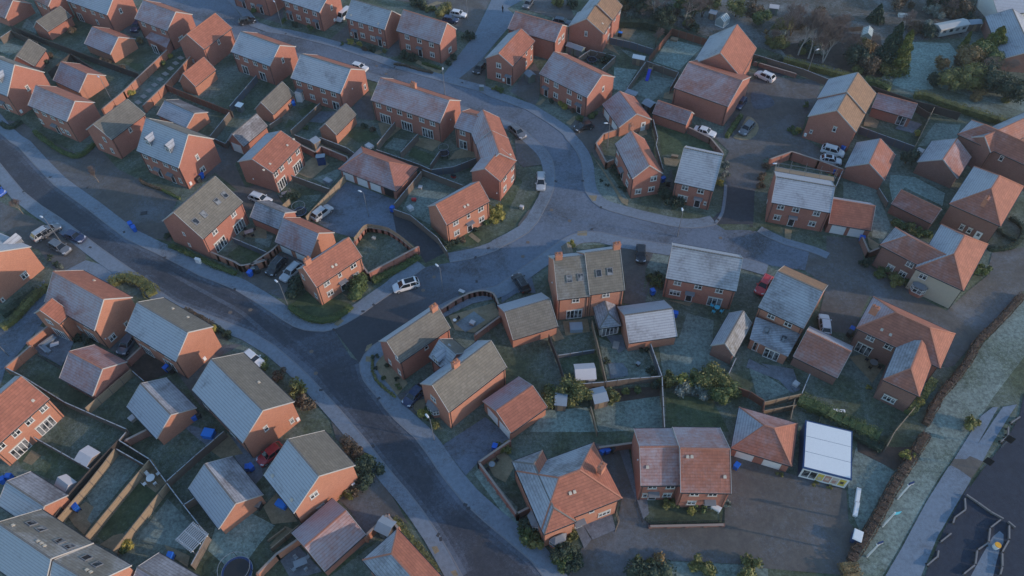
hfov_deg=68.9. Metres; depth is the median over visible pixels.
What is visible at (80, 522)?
patio
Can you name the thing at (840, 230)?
garage door
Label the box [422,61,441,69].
hedge
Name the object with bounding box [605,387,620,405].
shrub
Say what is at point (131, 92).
shrub
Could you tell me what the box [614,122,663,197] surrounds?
house
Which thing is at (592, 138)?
driveway
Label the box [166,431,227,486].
timber fence
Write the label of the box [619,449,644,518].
driveway
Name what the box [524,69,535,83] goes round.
garden shed
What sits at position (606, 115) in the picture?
garage door
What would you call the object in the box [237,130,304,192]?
house
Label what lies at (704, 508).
shrub
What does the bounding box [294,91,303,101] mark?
garden arbour
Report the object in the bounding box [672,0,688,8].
tree
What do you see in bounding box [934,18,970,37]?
static caravan
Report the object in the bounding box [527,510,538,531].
bay window
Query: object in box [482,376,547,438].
garage
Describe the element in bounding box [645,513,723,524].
railing
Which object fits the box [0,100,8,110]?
front door
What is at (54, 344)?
garden table
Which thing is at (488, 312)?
lawn
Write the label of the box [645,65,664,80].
garden slide
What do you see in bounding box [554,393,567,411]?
garden shed
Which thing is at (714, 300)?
french door
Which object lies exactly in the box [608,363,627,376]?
patio
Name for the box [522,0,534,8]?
parked car
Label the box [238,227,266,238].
patio
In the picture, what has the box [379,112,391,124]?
french door
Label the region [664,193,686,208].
shrub
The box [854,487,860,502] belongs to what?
flower trough
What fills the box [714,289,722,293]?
window
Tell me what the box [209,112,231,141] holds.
timber fence
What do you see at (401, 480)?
road
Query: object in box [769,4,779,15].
garden shed
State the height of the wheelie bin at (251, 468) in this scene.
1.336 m
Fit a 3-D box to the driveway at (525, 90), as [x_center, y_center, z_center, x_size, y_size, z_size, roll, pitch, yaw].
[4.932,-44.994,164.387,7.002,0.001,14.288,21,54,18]
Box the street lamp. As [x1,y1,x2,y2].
[425,414,434,440]
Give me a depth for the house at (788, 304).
116.47 m
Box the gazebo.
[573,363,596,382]
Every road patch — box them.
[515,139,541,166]
[518,209,541,225]
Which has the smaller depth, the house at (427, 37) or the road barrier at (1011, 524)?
the road barrier at (1011, 524)
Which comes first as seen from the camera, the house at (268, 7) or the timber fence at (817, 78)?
the timber fence at (817, 78)
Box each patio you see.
[23,450,40,464]
[35,326,72,365]
[69,502,93,533]
[100,533,124,549]
[130,353,174,381]
[141,459,165,491]
[165,545,189,566]
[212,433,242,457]
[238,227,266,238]
[263,493,296,523]
[270,526,291,546]
[280,546,320,575]
[298,157,328,177]
[309,111,335,122]
[378,122,400,139]
[412,137,440,150]
[414,399,424,419]
[416,60,441,73]
[428,1,443,6]
[449,149,475,159]
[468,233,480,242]
[487,452,513,481]
[552,328,563,340]
[563,319,589,335]
[566,116,575,124]
[576,525,590,548]
[584,514,615,538]
[605,41,618,54]
[607,335,625,352]
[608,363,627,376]
[608,363,628,378]
[621,28,635,39]
[637,500,648,517]
[639,130,646,135]
[663,90,673,99]
[664,157,679,166]
[665,168,673,193]
[669,300,691,305]
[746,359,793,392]
[761,363,799,391]
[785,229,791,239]
[850,354,881,382]
[864,114,878,127]
[868,238,878,249]
[895,120,921,132]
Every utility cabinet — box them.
[194,257,201,263]
[458,289,464,294]
[479,85,483,90]
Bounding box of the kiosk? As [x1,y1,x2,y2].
[850,528,863,544]
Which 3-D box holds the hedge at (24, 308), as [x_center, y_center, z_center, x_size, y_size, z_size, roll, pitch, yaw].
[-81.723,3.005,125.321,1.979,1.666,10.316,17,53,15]
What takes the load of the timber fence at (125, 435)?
on the ground at (552, 444)
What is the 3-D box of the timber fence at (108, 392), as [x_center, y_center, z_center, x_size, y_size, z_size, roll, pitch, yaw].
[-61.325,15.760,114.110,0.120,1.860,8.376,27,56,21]
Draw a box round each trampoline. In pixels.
[217,552,254,575]
[291,201,307,215]
[438,144,449,158]
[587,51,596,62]
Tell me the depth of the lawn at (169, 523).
101.11 m
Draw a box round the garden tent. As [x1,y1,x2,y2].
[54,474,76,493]
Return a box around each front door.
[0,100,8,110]
[50,123,61,134]
[152,166,163,177]
[165,172,176,183]
[238,0,246,8]
[256,4,263,13]
[286,10,293,20]
[295,88,304,99]
[312,19,319,29]
[338,278,347,291]
[351,28,358,39]
[375,36,382,46]
[415,46,422,56]
[466,220,474,232]
[504,74,511,84]
[541,85,548,96]
[574,102,581,113]
[574,518,586,528]
[618,166,623,179]
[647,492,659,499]
[684,291,694,301]
[693,196,702,207]
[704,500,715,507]
[786,215,797,226]
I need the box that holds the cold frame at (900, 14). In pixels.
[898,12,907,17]
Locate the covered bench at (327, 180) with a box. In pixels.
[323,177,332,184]
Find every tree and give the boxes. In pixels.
[8,199,23,214]
[87,165,98,181]
[626,0,651,14]
[642,0,672,14]
[653,29,663,46]
[655,3,677,24]
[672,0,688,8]
[682,0,706,19]
[685,0,708,16]
[698,0,713,16]
[708,0,721,9]
[725,0,747,17]
[745,0,765,17]
[751,9,773,24]
[768,28,781,39]
[774,13,803,37]
[775,15,793,31]
[785,2,808,35]
[797,9,830,54]
[805,7,838,58]
[811,22,850,62]
[813,6,827,15]
[825,13,849,25]
[834,13,854,28]
[840,32,863,55]
[843,44,873,66]
[859,55,881,75]
[866,3,884,25]
[874,22,903,75]
[890,29,914,77]
[891,0,907,10]
[900,148,920,164]
[902,9,916,29]
[921,22,937,38]
[925,0,947,6]
[926,71,943,86]
[934,55,950,70]
[936,66,972,91]
[944,0,963,8]
[944,0,964,10]
[956,43,988,66]
[957,0,975,14]
[957,31,972,48]
[958,61,991,91]
[965,38,984,47]
[971,40,1005,66]
[975,56,1001,66]
[979,59,1013,94]
[982,25,1007,50]
[997,73,1023,104]
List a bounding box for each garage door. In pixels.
[231,142,243,153]
[280,246,292,255]
[295,252,303,260]
[343,172,354,182]
[357,177,368,187]
[370,182,381,192]
[487,407,497,425]
[499,421,509,438]
[604,109,608,121]
[734,451,753,461]
[761,459,780,469]
[829,225,846,234]
[847,228,864,237]
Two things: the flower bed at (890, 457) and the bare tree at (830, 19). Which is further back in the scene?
the bare tree at (830, 19)
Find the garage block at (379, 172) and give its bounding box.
[338,146,418,198]
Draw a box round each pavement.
[0,114,423,330]
[0,165,139,275]
[136,287,460,575]
[193,19,553,261]
[228,0,715,226]
[360,232,767,575]
[714,184,725,222]
[758,227,829,257]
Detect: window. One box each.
[0,442,7,451]
[11,429,21,438]
[19,270,29,280]
[25,417,35,426]
[39,404,49,413]
[107,332,117,342]
[199,165,205,172]
[212,228,217,236]
[231,211,236,218]
[262,424,269,432]
[309,490,318,500]
[323,280,330,287]
[326,288,334,297]
[350,262,356,269]
[426,400,439,417]
[453,228,459,236]
[478,215,483,222]
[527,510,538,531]
[549,533,566,548]
[571,298,579,303]
[597,509,610,517]
[602,293,609,297]
[634,188,641,194]
[647,186,654,192]
[650,175,657,181]
[661,493,671,497]
[668,289,681,296]
[673,281,680,285]
[678,194,687,201]
[681,185,688,190]
[685,500,696,504]
[693,285,701,289]
[697,189,703,194]
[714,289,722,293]
[766,313,774,320]
[772,214,781,220]
[777,205,784,210]
[784,321,791,328]
[791,207,799,212]
[801,470,809,476]
[807,220,815,226]
[808,472,817,478]
[812,211,820,216]
[865,335,874,342]
[880,393,897,404]
[882,343,892,350]
[885,263,894,270]
[898,269,907,278]
[905,261,913,268]
[909,282,927,297]
[917,272,927,280]
[958,223,965,230]
[965,227,972,233]
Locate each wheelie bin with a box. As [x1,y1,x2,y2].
[0,475,6,484]
[4,473,15,479]
[71,502,81,512]
[130,224,136,231]
[161,364,168,372]
[166,366,175,374]
[166,551,175,559]
[194,175,201,182]
[195,410,201,418]
[198,172,204,178]
[244,463,250,472]
[246,269,253,276]
[246,462,254,471]
[254,266,259,273]
[257,501,263,509]
[389,205,394,212]
[491,442,497,450]
[599,448,605,455]
[605,448,610,454]
[650,287,655,296]
[660,176,665,182]
[666,179,670,186]
[673,310,677,317]
[732,461,740,470]
[845,329,853,337]
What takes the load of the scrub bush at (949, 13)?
on the rough ground at (859, 11)
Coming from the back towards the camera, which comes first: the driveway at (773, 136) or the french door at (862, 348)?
the driveway at (773, 136)
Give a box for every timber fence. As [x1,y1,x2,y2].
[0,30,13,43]
[6,368,131,434]
[10,25,138,77]
[11,31,38,44]
[33,436,89,469]
[38,355,61,368]
[48,54,92,77]
[54,440,122,517]
[57,449,119,522]
[85,368,134,412]
[85,459,152,540]
[112,482,169,555]
[116,448,143,466]
[118,432,210,538]
[132,371,144,381]
[165,84,233,117]
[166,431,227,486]
[183,498,197,509]
[190,536,211,569]
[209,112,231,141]
[214,133,231,148]
[229,75,258,111]
[232,237,266,254]
[267,527,285,542]
[269,117,281,128]
[270,524,298,551]
[282,199,290,207]
[290,103,321,136]
[291,175,329,193]
[294,134,353,155]
[305,175,346,220]
[376,149,430,172]
[377,122,395,149]
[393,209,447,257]
[394,171,422,208]
[400,133,418,157]
[421,169,463,189]
[430,151,440,168]
[431,158,476,174]
[548,334,563,380]
[558,349,594,357]
[572,376,661,388]
[578,50,615,71]
[590,406,597,436]
[591,320,606,388]
[609,37,653,54]
[626,61,645,89]
[645,61,678,93]
[648,29,671,61]
[649,343,661,375]
[652,119,663,175]
[660,376,664,427]
[671,28,706,44]
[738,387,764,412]
[752,54,827,84]
[761,393,801,408]
[762,404,796,413]
[789,398,795,420]
[845,26,862,31]
[857,126,914,151]
[871,86,960,119]
[876,188,888,207]
[883,407,914,451]
[915,106,929,119]
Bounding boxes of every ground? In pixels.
[0,0,1023,575]
[622,0,984,77]
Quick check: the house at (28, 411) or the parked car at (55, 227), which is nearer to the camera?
the house at (28, 411)
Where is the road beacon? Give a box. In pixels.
[992,542,1001,549]
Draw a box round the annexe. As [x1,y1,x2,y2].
[869,92,917,126]
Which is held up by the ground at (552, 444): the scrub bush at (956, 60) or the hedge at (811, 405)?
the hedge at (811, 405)
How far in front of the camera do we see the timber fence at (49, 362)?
118.28 m
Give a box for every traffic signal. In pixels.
[980,457,994,469]
[1001,435,1015,447]
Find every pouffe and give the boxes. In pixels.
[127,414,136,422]
[792,380,799,387]
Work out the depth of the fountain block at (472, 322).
122.03 m
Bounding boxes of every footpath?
[886,407,997,575]
[951,456,982,477]
[970,404,1016,460]
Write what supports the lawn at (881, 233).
on the ground at (552, 444)
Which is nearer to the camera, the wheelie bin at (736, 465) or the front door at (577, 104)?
the wheelie bin at (736, 465)
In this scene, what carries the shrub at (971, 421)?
on the lawn at (990, 369)
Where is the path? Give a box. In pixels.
[596,161,627,205]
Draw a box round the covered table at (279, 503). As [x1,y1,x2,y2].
[274,498,286,510]
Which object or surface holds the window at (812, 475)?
in the sales cabin
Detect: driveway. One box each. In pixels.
[0,202,85,269]
[0,280,46,384]
[67,260,115,281]
[81,175,177,240]
[101,335,135,357]
[124,25,139,36]
[177,344,241,416]
[185,425,262,482]
[192,144,248,196]
[233,185,282,209]
[242,253,303,292]
[250,274,287,299]
[253,7,283,23]
[261,442,284,473]
[317,182,395,236]
[331,25,348,42]
[331,421,407,533]
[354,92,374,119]
[385,39,400,56]
[393,213,443,262]
[397,383,425,413]
[398,0,489,32]
[443,417,508,474]
[459,58,485,85]
[501,272,535,301]
[510,63,539,104]
[526,0,573,19]
[569,111,613,153]
[569,443,854,575]
[586,130,604,159]
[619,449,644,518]
[620,248,652,303]
[712,185,754,223]
[715,77,842,190]
[733,116,758,139]
[751,91,773,109]
[757,67,784,79]
[805,236,1023,366]
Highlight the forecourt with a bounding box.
[6,120,156,238]
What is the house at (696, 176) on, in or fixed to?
on the ground at (552, 444)
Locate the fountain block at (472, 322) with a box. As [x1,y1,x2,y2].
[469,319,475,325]
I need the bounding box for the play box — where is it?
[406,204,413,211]
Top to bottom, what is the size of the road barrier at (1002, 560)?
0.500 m
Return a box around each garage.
[0,0,34,25]
[0,471,70,516]
[14,39,49,70]
[33,6,74,39]
[53,61,108,98]
[59,344,129,398]
[84,26,137,62]
[126,377,197,444]
[133,552,199,575]
[156,99,209,131]
[179,57,217,95]
[188,456,265,533]
[228,113,267,153]
[250,200,296,234]
[254,81,295,121]
[275,217,335,260]
[291,498,365,574]
[318,103,356,143]
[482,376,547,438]
[497,292,557,347]
[602,91,651,135]
[617,300,676,350]
[652,100,693,132]
[709,310,751,363]
[730,406,797,471]
[790,326,852,384]
[825,197,875,237]
[842,138,895,189]
[887,189,941,229]
[913,138,971,187]
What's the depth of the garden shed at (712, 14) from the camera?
179.10 m
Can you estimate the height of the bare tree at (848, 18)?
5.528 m
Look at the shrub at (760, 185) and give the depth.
141.63 m
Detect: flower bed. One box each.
[607,387,659,402]
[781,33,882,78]
[857,442,911,469]
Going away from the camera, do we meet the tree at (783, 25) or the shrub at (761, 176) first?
the shrub at (761, 176)
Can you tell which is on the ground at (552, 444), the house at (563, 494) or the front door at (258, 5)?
the house at (563, 494)
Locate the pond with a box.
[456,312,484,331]
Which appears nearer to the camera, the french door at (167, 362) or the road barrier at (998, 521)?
the road barrier at (998, 521)
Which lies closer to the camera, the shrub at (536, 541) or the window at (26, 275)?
the shrub at (536, 541)
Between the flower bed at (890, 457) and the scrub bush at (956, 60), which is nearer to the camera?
the flower bed at (890, 457)
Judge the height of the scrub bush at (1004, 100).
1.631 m
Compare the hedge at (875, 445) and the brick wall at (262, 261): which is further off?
the brick wall at (262, 261)
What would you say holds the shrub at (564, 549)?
on the ground at (552, 444)
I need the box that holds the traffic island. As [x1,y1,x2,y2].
[971,531,1003,575]
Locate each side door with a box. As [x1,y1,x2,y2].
[640,122,645,130]
[973,231,982,239]
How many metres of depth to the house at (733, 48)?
158.85 m
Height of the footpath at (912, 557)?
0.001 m
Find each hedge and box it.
[0,119,23,129]
[0,282,48,330]
[0,285,36,317]
[32,130,95,158]
[106,271,159,298]
[139,177,161,190]
[161,189,180,199]
[166,243,237,275]
[184,306,213,324]
[213,323,231,339]
[286,302,353,323]
[339,433,368,457]
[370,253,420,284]
[370,355,396,397]
[393,62,432,73]
[393,515,440,571]
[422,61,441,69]
[619,14,674,34]
[673,25,708,38]
[724,112,743,138]
[755,54,783,66]
[783,55,859,76]
[796,390,883,441]
[818,415,884,452]
[837,561,863,575]
[846,431,931,563]
[864,75,892,90]
[904,376,938,416]
[913,90,1008,123]
[921,292,1023,426]
[987,214,1023,251]
[996,227,1015,240]
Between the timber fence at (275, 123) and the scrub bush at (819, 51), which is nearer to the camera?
the timber fence at (275, 123)
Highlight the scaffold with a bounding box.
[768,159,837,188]
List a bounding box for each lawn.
[0,42,21,55]
[0,278,42,328]
[17,359,84,405]
[18,442,87,480]
[22,19,36,33]
[62,421,122,453]
[86,455,138,523]
[96,77,125,101]
[97,484,156,540]
[100,376,142,423]
[123,62,143,70]
[136,499,200,549]
[138,433,204,477]
[188,510,266,575]
[206,80,239,103]
[208,514,274,564]
[227,245,261,263]
[255,234,272,246]
[285,119,294,127]
[293,292,348,317]
[294,195,320,211]
[298,103,314,116]
[313,169,340,186]
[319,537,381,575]
[348,126,378,142]
[359,232,406,269]
[376,355,407,394]
[384,138,407,150]
[403,187,445,223]
[408,147,434,165]
[440,232,481,252]
[449,303,498,332]
[475,469,516,522]
[501,175,522,223]
[501,339,561,388]
[530,407,598,431]
[543,101,572,123]
[553,335,593,354]
[559,350,603,380]
[582,242,605,244]
[593,396,662,431]
[594,168,626,204]
[599,338,655,378]
[613,67,636,90]
[621,49,644,56]
[631,75,673,99]
[646,253,668,274]
[653,39,701,69]
[657,126,712,154]
[659,313,729,376]
[661,199,712,218]
[666,392,728,431]
[669,562,767,575]
[738,269,749,282]
[749,369,789,399]
[766,225,825,250]
[818,364,899,431]
[843,182,890,237]
[848,447,894,530]
[856,301,1023,575]
[876,228,889,242]
[889,175,944,205]
[892,42,957,91]
[918,123,959,145]
[936,85,1023,111]
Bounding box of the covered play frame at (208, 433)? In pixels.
[200,427,216,439]
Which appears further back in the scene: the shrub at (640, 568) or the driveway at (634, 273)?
the driveway at (634, 273)
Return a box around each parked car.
[0,187,6,196]
[29,224,52,242]
[41,223,62,238]
[47,238,71,255]
[61,229,86,243]
[116,333,134,355]
[130,20,139,32]
[238,16,255,25]
[244,348,264,367]
[247,191,272,201]
[256,441,282,466]
[265,255,287,276]
[279,261,302,282]
[310,204,333,221]
[351,61,368,71]
[392,276,419,293]
[401,383,423,407]
[441,14,458,23]
[449,9,466,18]
[472,61,486,74]
[508,123,526,139]
[511,273,530,293]
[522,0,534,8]
[535,171,546,190]
[552,16,570,25]
[573,120,593,132]
[635,244,646,262]
[694,125,716,137]
[736,96,747,109]
[738,119,755,135]
[754,70,775,82]
[754,273,773,295]
[817,314,831,334]
[820,143,844,157]
[820,153,841,165]
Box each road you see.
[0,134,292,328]
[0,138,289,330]
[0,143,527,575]
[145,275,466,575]
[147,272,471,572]
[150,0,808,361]
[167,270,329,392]
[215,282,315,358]
[350,365,534,575]
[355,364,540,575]
[443,0,521,78]
[925,397,1023,575]
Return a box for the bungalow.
[981,8,1023,72]
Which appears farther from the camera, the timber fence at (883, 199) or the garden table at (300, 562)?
the timber fence at (883, 199)
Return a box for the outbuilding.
[976,0,1023,15]
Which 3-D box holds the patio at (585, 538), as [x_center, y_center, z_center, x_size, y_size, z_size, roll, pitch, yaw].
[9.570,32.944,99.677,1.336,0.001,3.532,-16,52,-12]
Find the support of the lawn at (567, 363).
on the ground at (552, 444)
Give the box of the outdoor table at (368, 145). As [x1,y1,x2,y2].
[365,142,373,148]
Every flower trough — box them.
[852,501,859,516]
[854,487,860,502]
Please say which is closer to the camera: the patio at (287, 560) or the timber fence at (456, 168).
the patio at (287, 560)
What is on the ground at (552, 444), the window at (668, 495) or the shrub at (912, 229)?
the shrub at (912, 229)
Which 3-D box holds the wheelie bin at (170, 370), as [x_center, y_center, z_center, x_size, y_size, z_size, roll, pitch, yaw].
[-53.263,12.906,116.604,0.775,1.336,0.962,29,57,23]
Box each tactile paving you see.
[334,319,343,325]
[432,546,438,553]
[451,570,457,575]
[577,231,586,235]
[589,195,596,200]
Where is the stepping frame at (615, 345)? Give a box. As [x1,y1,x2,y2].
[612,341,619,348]
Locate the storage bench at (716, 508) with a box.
[711,505,721,512]
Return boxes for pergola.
[175,522,209,554]
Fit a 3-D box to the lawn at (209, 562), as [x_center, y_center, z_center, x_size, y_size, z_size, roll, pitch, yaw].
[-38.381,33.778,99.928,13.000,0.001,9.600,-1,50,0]
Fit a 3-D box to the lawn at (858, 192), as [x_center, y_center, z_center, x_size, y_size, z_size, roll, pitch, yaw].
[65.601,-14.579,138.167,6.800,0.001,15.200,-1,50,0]
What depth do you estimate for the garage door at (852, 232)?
132.90 m
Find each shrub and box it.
[46,52,53,58]
[47,254,52,260]
[51,261,60,267]
[67,26,75,33]
[72,333,82,342]
[82,338,94,344]
[98,57,111,65]
[119,543,129,554]
[121,539,133,549]
[127,90,135,95]
[135,37,143,43]
[163,233,170,238]
[220,330,231,337]
[260,356,268,370]
[271,367,285,381]
[284,274,304,298]
[285,191,300,200]
[288,376,307,400]
[292,21,297,27]
[294,392,315,410]
[337,490,353,499]
[342,442,352,454]
[343,280,352,291]
[345,483,358,497]
[346,272,367,300]
[347,38,353,43]
[351,446,362,459]
[353,455,385,492]
[357,453,373,460]
[360,123,367,128]
[368,45,375,52]
[398,49,411,60]
[408,52,419,61]
[409,0,426,9]
[417,408,428,417]
[423,407,431,420]
[424,5,436,12]
[431,419,439,429]
[434,2,452,16]
[441,240,451,248]
[445,60,451,65]
[450,53,456,60]
[450,238,460,243]
[461,30,476,41]
[482,220,489,225]
[487,216,498,223]
[489,202,505,220]
[496,87,503,92]
[496,440,511,453]
[516,522,536,546]
[517,518,534,534]
[526,532,544,549]
[541,383,557,408]
[543,385,554,394]
[549,541,583,570]
[551,0,563,7]
[551,545,572,573]
[554,373,593,408]
[560,103,567,109]
[562,552,583,573]
[566,0,577,8]
[567,239,574,247]
[567,527,578,542]
[575,115,583,121]
[588,111,597,118]
[600,53,612,62]
[604,356,610,363]
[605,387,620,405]
[610,164,615,171]
[617,184,626,191]
[621,387,629,394]
[623,558,676,575]
[634,386,641,393]
[634,553,656,565]
[639,346,649,352]
[645,270,662,281]
[645,365,657,375]
[647,274,663,287]
[651,379,660,388]
[652,551,665,565]
[656,369,677,388]
[657,187,672,199]
[662,497,679,509]
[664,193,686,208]
[675,372,693,386]
[675,379,696,397]
[684,372,700,387]
[687,360,720,386]
[687,505,696,515]
[687,553,717,575]
[692,383,710,400]
[692,504,707,513]
[695,365,732,394]
[707,385,720,400]
[711,380,742,404]
[716,179,723,186]
[721,161,729,167]
[721,170,730,177]
[723,499,731,507]
[737,552,763,575]
[756,181,765,188]
[757,172,766,180]
[761,162,770,168]
[775,471,783,476]
[787,125,797,134]
[795,126,801,133]
[858,257,871,267]
[873,266,890,278]
[881,76,892,84]
[888,271,904,287]
[890,218,908,229]
[898,449,917,459]
[906,222,918,235]
[914,129,920,135]
[914,397,924,405]
[915,226,933,238]
[964,414,981,431]
[974,264,993,275]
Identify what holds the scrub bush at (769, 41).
on the rough ground at (859, 11)
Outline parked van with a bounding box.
[336,6,348,21]
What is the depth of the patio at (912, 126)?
152.99 m
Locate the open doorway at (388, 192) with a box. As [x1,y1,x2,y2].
[384,188,394,197]
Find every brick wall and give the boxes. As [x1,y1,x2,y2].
[4,345,37,373]
[26,326,52,346]
[101,49,169,114]
[124,429,151,446]
[126,346,145,366]
[142,56,193,112]
[210,244,280,271]
[256,539,300,575]
[301,145,348,161]
[354,224,413,249]
[363,246,419,280]
[364,514,387,542]
[387,514,400,530]
[440,290,499,313]
[474,316,500,340]
[477,439,529,520]
[595,129,616,168]
[597,442,631,451]
[648,523,724,528]
[687,127,722,158]
[752,61,796,77]
[768,151,843,177]
[859,237,879,257]
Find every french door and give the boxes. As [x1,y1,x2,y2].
[8,437,32,458]
[34,415,56,435]
[51,327,69,340]
[76,12,84,21]
[83,329,98,342]
[139,343,154,357]
[151,44,159,54]
[163,358,177,371]
[213,235,227,252]
[232,217,245,234]
[241,64,249,74]
[259,71,266,81]
[276,175,287,191]
[292,158,302,175]
[332,101,339,109]
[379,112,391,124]
[401,120,412,131]
[422,127,433,138]
[459,139,466,149]
[566,308,582,318]
[601,326,617,336]
[706,296,722,305]
[751,342,758,351]
[762,347,779,360]
[854,341,873,356]
[895,116,906,125]
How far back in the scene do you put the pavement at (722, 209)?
139.34 m
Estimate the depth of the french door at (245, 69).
167.31 m
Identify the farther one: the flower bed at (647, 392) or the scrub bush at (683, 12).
the scrub bush at (683, 12)
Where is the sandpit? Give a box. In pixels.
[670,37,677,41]
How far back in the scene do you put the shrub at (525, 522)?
98.92 m
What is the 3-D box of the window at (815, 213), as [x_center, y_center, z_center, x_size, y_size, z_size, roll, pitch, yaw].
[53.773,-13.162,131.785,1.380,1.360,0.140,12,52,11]
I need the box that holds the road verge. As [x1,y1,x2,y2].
[846,358,1023,575]
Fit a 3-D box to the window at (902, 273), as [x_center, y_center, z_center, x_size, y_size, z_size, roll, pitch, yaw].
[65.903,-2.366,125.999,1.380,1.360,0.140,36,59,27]
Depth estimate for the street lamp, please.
105.79 m
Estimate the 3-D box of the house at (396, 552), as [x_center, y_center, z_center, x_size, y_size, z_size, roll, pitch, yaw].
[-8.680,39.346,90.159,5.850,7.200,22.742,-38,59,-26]
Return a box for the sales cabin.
[797,420,852,488]
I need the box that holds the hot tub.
[569,322,582,332]
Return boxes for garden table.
[50,341,58,347]
[146,474,154,481]
[244,228,252,234]
[293,556,306,567]
[489,461,494,467]
[870,359,877,366]
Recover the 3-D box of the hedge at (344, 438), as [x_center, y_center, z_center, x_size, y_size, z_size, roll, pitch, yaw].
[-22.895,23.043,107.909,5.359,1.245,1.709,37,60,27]
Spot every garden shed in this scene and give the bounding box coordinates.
[74,445,101,467]
[235,102,244,112]
[309,136,320,149]
[315,153,325,165]
[374,515,395,538]
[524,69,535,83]
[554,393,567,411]
[566,42,576,54]
[573,45,585,56]
[589,386,608,409]
[624,88,637,98]
[632,54,645,65]
[642,98,655,113]
[708,9,717,19]
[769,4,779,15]
[967,19,982,30]
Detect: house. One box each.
[0,56,50,115]
[0,232,43,302]
[0,376,63,465]
[0,509,134,575]
[28,85,100,141]
[33,0,74,17]
[34,270,134,347]
[66,0,137,31]
[86,99,145,158]
[125,297,221,377]
[134,0,195,54]
[136,117,220,188]
[162,176,249,257]
[178,13,234,66]
[192,352,300,457]
[231,31,297,84]
[235,0,283,15]
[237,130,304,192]
[263,430,359,523]
[281,0,342,30]
[290,53,368,109]
[297,237,364,304]
[345,0,400,48]
[362,528,441,575]
[371,77,460,141]
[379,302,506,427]
[396,9,456,62]
[427,181,489,241]
[454,109,516,200]
[485,29,534,85]
[508,11,568,58]
[511,442,622,548]
[539,51,614,116]
[548,241,624,336]
[568,0,622,51]
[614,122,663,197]
[631,426,731,507]
[662,242,742,309]
[672,59,750,125]
[673,145,723,209]
[695,24,756,74]
[748,265,827,363]
[765,171,834,231]
[802,72,876,151]
[849,296,955,411]
[872,224,988,307]
[939,166,1023,242]
[957,112,1023,189]
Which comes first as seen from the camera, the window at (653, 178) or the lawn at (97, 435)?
the lawn at (97, 435)
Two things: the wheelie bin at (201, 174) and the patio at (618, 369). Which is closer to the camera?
the patio at (618, 369)
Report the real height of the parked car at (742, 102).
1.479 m
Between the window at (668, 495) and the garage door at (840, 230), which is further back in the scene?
the garage door at (840, 230)
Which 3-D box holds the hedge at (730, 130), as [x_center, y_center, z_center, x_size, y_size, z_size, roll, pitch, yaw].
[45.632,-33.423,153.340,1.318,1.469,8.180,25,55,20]
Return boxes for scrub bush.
[619,0,630,10]
[625,10,638,17]
[650,7,667,19]
[673,8,680,13]
[678,8,691,17]
[684,18,694,27]
[687,21,699,32]
[764,35,778,48]
[766,29,788,39]
[773,35,789,48]
[792,15,808,29]
[798,37,813,53]
[800,47,807,54]
[813,43,826,54]
[851,64,863,73]
[863,38,876,52]
[878,61,899,74]
[907,0,915,7]
[907,20,924,34]
[924,19,938,26]
[927,3,945,18]
[939,4,956,18]
[953,10,964,19]
[953,55,961,64]
[962,7,974,17]
[962,12,977,19]
[970,89,986,101]
[1001,95,1010,103]
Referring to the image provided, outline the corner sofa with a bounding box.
[38,334,57,354]
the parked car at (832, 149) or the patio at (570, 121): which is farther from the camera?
the patio at (570, 121)
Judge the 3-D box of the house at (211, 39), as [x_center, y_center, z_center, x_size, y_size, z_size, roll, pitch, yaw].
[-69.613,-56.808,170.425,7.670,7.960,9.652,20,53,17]
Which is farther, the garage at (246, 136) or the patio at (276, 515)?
the garage at (246, 136)
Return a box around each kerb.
[0,133,424,331]
[0,163,139,274]
[144,278,462,575]
[193,18,554,262]
[227,0,715,227]
[359,231,767,575]
[716,185,726,223]
[757,231,825,258]
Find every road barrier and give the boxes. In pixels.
[925,556,937,566]
[938,533,951,543]
[953,509,965,518]
[962,498,966,509]
[962,565,974,575]
[965,494,977,503]
[972,550,977,564]
[976,542,988,551]
[977,502,990,512]
[985,528,990,541]
[989,519,1000,529]
[990,511,1003,519]
[997,567,1003,575]
[999,553,1003,566]
[1000,540,1008,552]
[1006,521,1015,528]
[1006,525,1010,539]
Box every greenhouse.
[715,13,729,27]
[861,26,872,39]

